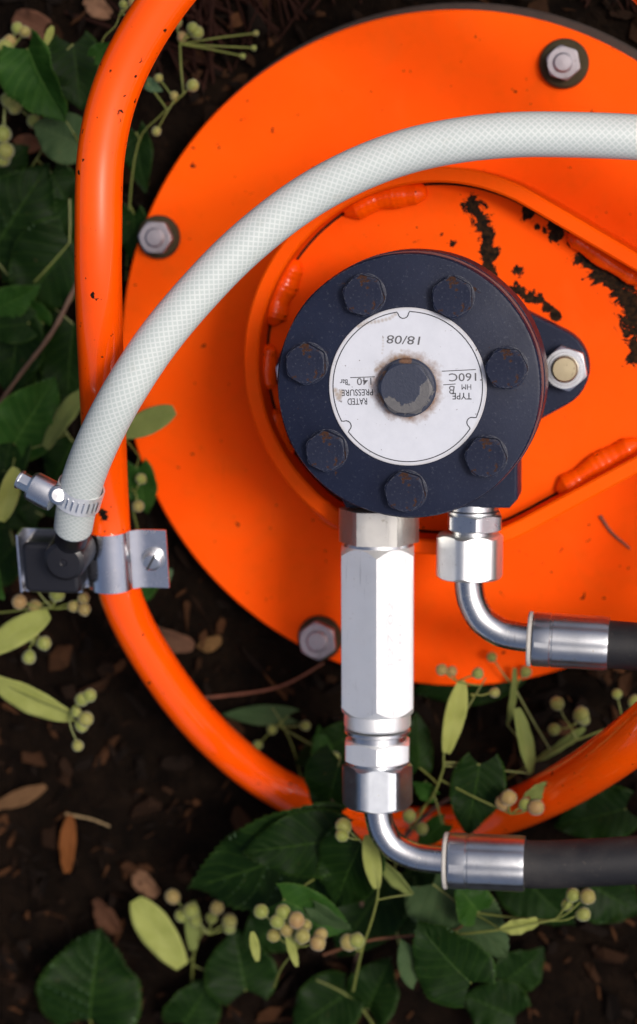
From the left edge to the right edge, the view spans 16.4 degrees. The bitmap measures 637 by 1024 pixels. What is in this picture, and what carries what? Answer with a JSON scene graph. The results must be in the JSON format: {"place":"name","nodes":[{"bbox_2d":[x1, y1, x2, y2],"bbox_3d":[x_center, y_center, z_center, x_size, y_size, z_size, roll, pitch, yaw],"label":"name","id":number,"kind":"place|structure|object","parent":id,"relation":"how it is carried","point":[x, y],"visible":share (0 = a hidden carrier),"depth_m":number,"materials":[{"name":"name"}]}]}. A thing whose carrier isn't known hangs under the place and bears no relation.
{"place":"outdoors","nodes":[
{"label":"outdoors","id":0,"kind":"place"},
{"bbox_2d":[0,0,636,1023],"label":"ground","id":1,"kind":"structure","parent":0,"point":[154,742],"depth_m":1.10,"materials":[{"name":"soil"}]},
{"bbox_2d":[0,784,46,809],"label":"dead leaf","id":2,"kind":"object","parent":1,"relation":"on","point":[21,797],"visible":1,"depth_m":1.11,"materials":[{"name":"brown plant"}]},
{"bbox_2d":[13,134,40,153],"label":"dead leaf","id":3,"kind":"object","parent":1,"relation":"on","point":[31,141],"visible":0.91,"depth_m":1.06,"materials":[{"name":"brown plant"}]},
{"bbox_2d":[12,9,51,40],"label":"dead leaf","id":4,"kind":"object","parent":1,"relation":"on","point":[37,21],"visible":0.62,"depth_m":1.06,"materials":[{"name":"brown plant"}]},
{"bbox_2d":[0,143,74,586],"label":"lime sprig","id":5,"kind":"object","parent":1,"relation":"on","point":[55,457],"visible":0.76,"depth_m":1.08,"materials":[{"name":"green plant"}]},
{"bbox_2d":[0,162,78,402],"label":"lime sprig","id":6,"kind":"object","parent":1,"relation":"on","point":[36,245],"visible":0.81,"depth_m":1.05,"materials":[{"name":"green plant"}]},
{"bbox_2d":[0,283,74,402],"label":"twig","id":7,"kind":"object","parent":6,"relation":"on","point":[46,339],"visible":0.74,"depth_m":1.05,"materials":[{"name":"brown wood"}]},
{"bbox_2d":[0,376,79,599],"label":"lime sprig","id":8,"kind":"object","parent":1,"relation":"on","point":[37,419],"visible":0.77,"depth_m":1.04,"materials":[{"name":"green plant"}]},
{"bbox_2d":[0,592,90,663],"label":"lime sprig","id":9,"kind":"object","parent":1,"relation":"on","point":[20,630],"visible":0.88,"depth_m":1.03,"materials":[{"name":"green plant"}]},
{"bbox_2d":[0,676,95,751],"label":"lime sprig","id":10,"kind":"object","parent":1,"relation":"on","point":[26,698],"visible":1,"depth_m":1.03,"materials":[{"name":"green plant"}]},
{"bbox_2d":[0,22,97,166],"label":"lime sprig","id":11,"kind":"object","parent":1,"relation":"on","point":[39,76],"visible":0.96,"depth_m":1.03,"materials":[{"name":"green plant"}]},
{"bbox_2d":[59,814,76,872],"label":"dead leaf","id":12,"kind":"object","parent":1,"relation":"on","point":[67,842],"visible":1,"depth_m":1.11,"materials":[{"name":"brown plant"}]},
{"bbox_2d":[65,813,109,826],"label":"twig","id":13,"kind":"object","parent":1,"relation":"on","point":[84,817],"visible":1,"depth_m":1.11,"materials":[{"name":"wood"}]},
{"bbox_2d":[35,927,141,1023],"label":"lime sprig","id":14,"kind":"object","parent":1,"relation":"on","point":[90,976],"visible":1,"depth_m":1.10,"materials":[{"name":"green plant"}]},
{"bbox_2d":[83,0,112,18],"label":"dead leaf","id":15,"kind":"object","parent":1,"relation":"on","point":[99,9],"visible":1,"depth_m":1.05,"materials":[{"name":"brown plant"}]},
{"bbox_2d":[92,898,121,934],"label":"dead leaf","id":16,"kind":"object","parent":1,"relation":"on","point":[106,918],"visible":1,"depth_m":1.12,"materials":[{"name":"brown plant"}]},
{"bbox_2d":[87,0,133,66],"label":"lime sprig","id":17,"kind":"object","parent":1,"relation":"on","point":[96,51],"visible":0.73,"depth_m":1.00,"materials":[{"name":"green plant"}]},
{"bbox_2d":[132,870,159,897],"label":"dead leaf","id":18,"kind":"object","parent":1,"relation":"on","point":[149,886],"visible":1,"depth_m":1.11,"materials":[{"name":"brown plant"}]},
{"bbox_2d":[126,404,175,600],"bbox_3d":[-0.082,-0.004,1.054,0.028,0.061,0.105,10,100,8],"label":"lime sprig","id":19,"kind":"object","parent":1,"relation":"on","point":[142,487],"visible":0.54,"depth_m":1.05,"materials":[{"name":"green plant"}]},
{"bbox_2d":[157,625,194,652],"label":"dead leaf","id":20,"kind":"object","parent":1,"relation":"on","point":[178,642],"visible":0.52,"depth_m":1.09,"materials":[{"name":"brown plant"}]},
{"bbox_2d":[122,19,258,279],"bbox_3d":[-0.076,-0.174,1.038,0.040,0.042,0.135,30,102,4],"label":"lime sprig","id":21,"kind":"object","parent":1,"relation":"on","point":[138,156],"visible":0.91,"depth_m":1.04,"materials":[{"name":"green plant"}]},
{"bbox_2d":[130,889,277,1005],"bbox_3d":[-0.054,0.214,1.098,0.054,0.031,0.075,-27,93,12],"label":"lime sprig","id":22,"kind":"object","parent":1,"relation":"on","point":[233,969],"visible":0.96,"depth_m":1.09,"materials":[{"name":"green plant"}]},
{"bbox_2d":[197,635,221,652],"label":"dead leaf","id":23,"kind":"object","parent":1,"relation":"on","point":[213,643],"visible":1,"depth_m":1.09,"materials":[{"name":"brown plant"}]},
{"bbox_2d":[204,662,323,698],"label":"twig","id":24,"kind":"object","parent":1,"relation":"on","point":[261,690],"visible":0.83,"depth_m":1.09,"materials":[{"name":"brown wood"}]},
{"bbox_2d":[221,705,339,777],"bbox_3d":[-0.018,0.109,1.084,0.057,0.016,0.031,44,102,1],"label":"lime sprig","id":25,"kind":"object","parent":1,"relation":"on","point":[272,717],"visible":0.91,"depth_m":1.08,"materials":[{"name":"green plant"}]},
{"bbox_2d":[187,724,385,973],"bbox_3d":[0.007,0.169,1.052,0.099,0.089,0.108,40,102,2],"label":"lime sprig","id":26,"kind":"object","parent":1,"relation":"on","point":[303,860],"visible":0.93,"depth_m":1.03,"materials":[{"name":"green plant"}]},
{"bbox_2d":[249,904,327,987],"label":"lime sprig","id":27,"kind":"object","parent":26,"relation":"attached to","point":[296,920],"visible":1,"depth_m":1.00,"materials":[{"name":"green plant"}]},
{"bbox_2d":[335,818,413,991],"bbox_3d":[0.027,0.184,1.020,0.034,0.047,0.097,1,98,9],"label":"lime sprig","id":28,"kind":"object","parent":26,"relation":"attached to","point":[393,877],"visible":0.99,"depth_m":1.00,"materials":[{"name":"green plant"}]},
{"bbox_2d":[0,0,636,1023],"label":"leaf litter","id":29,"kind":"object","parent":1,"relation":"on","point":[62,656],"visible":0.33,"depth_m":1.10,"materials":[{"name":"plant"}]},
{"bbox_2d":[64,0,636,96],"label":"dry stems","id":30,"kind":"object","parent":1,"relation":"on","point":[209,24],"visible":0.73,"depth_m":1.04,"materials":[{"name":"brown plant"}]},
{"bbox_2d":[162,947,544,1023],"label":"lime sprig","id":31,"kind":"object","parent":1,"relation":"on","point":[323,998],"visible":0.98,"depth_m":1.08,"materials":[{"name":"green plant"}]},
{"bbox_2d":[74,0,636,845],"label":"guard frame","id":32,"kind":"object","parent":1,"relation":"on","point":[602,760],"visible":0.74,"depth_m":0.95,"materials":[{"name":"orange paint"}]},
{"bbox_2d":[16,527,169,593],"bbox_3d":[-0.100,0.022,0.984,0.066,0.017,0.029,1,98,9],"label":"pipe clip","id":33,"kind":"object","parent":32,"relation":"attached to","point":[128,560],"visible":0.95,"depth_m":0.98,"materials":[{"name":"metal"}]},
{"bbox_2d":[22,532,95,592],"bbox_3d":[-0.113,0.016,0.963,0.040,0.053,0.044,1,98,9],"label":"hose tail","id":34,"kind":"object","parent":33,"relation":"attached to","point":[54,563],"visible":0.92,"depth_m":0.97},
{"bbox_2d":[54,111,636,541],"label":"braided hose","id":35,"kind":"object","parent":34,"relation":"attached to","point":[222,267],"visible":0.98,"depth_m":0.87,"materials":[{"name":"plastic"}]},
{"bbox_2d":[14,470,104,516],"bbox_3d":[-0.108,-0.009,0.927,0.038,0.022,0.017,8,99,8],"label":"hose clamp","id":36,"kind":"object","parent":35,"relation":"attached to","point":[43,491],"visible":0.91,"depth_m":0.92,"materials":[{"name":"metal"}]},
{"bbox_2d":[404,796,450,837],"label":"twig","id":37,"kind":"object","parent":32,"relation":"on","point":[407,833],"visible":0.53,"depth_m":1.06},
{"bbox_2d":[402,664,543,835],"bbox_3d":[0.072,0.113,1.039,0.072,0.064,0.095,1,98,9],"label":"lime sprig","id":38,"kind":"object","parent":32,"relation":"on","point":[480,794],"visible":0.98,"depth_m":1.02,"materials":[{"name":"green plant"}]},
{"bbox_2d":[123,2,636,684],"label":"drum housing","id":39,"kind":"object","parent":1,"relation":"on","point":[249,502],"visible":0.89,"depth_m":1.01,"materials":[{"name":"orange paint"}]},
{"bbox_2d":[276,249,589,517],"bbox_3d":[0.043,-0.050,0.938,0.121,0.092,0.118,42,102,1],"label":"hydraulic motor","id":40,"kind":"object","parent":39,"relation":"on","point":[415,383],"visible":1,"depth_m":0.90,"materials":[{"name":"blue paint"}]},
{"bbox_2d":[339,507,636,891],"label":"hydraulic hose","id":41,"kind":"object","parent":40,"relation":"attached to","point":[377,629],"visible":1,"depth_m":0.96,"materials":[{"name":"metal"}]},
{"bbox_2d":[436,507,636,670],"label":"hydraulic hose","id":42,"kind":"object","parent":40,"relation":"attached to","point":[469,552],"visible":0.94,"depth_m":0.95,"materials":[{"name":"metal"}]},
{"bbox_2d":[599,515,629,549],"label":"twig","id":43,"kind":"object","parent":39,"relation":"on","point":[611,532],"visible":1,"depth_m":1.03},
{"bbox_2d":[243,721,636,956],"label":"lime sprig","id":44,"kind":"object","parent":1,"relation":"on","point":[613,904],"visible":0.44,"depth_m":1.07,"materials":[{"name":"green plant"}]},
{"bbox_2d":[323,874,595,1007],"bbox_3d":[0.063,0.192,1.026,0.131,0.039,0.062,-39,91,12],"label":"lime sprig","id":45,"kind":"object","parent":44,"relation":"on","point":[460,940],"visible":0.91,"depth_m":1.02,"materials":[{"name":"green plant"}]},
{"bbox_2d":[413,781,546,844],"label":"lime sprig","id":46,"kind":"object","parent":1,"relation":"on","point":[438,827],"visible":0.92,"depth_m":1.04,"materials":[{"name":"green plant"}]},
{"bbox_2d":[414,679,636,838],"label":"lime sprig","id":47,"kind":"object","parent":1,"relation":"on","point":[604,813],"visible":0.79,"depth_m":1.06,"materials":[{"name":"green plant"}]},
{"bbox_2d":[486,652,636,780],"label":"lime sprig","id":48,"kind":"object","parent":1,"relation":"on","point":[581,715],"visible":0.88,"depth_m":1.04,"materials":[{"name":"green plant"}]}
]}

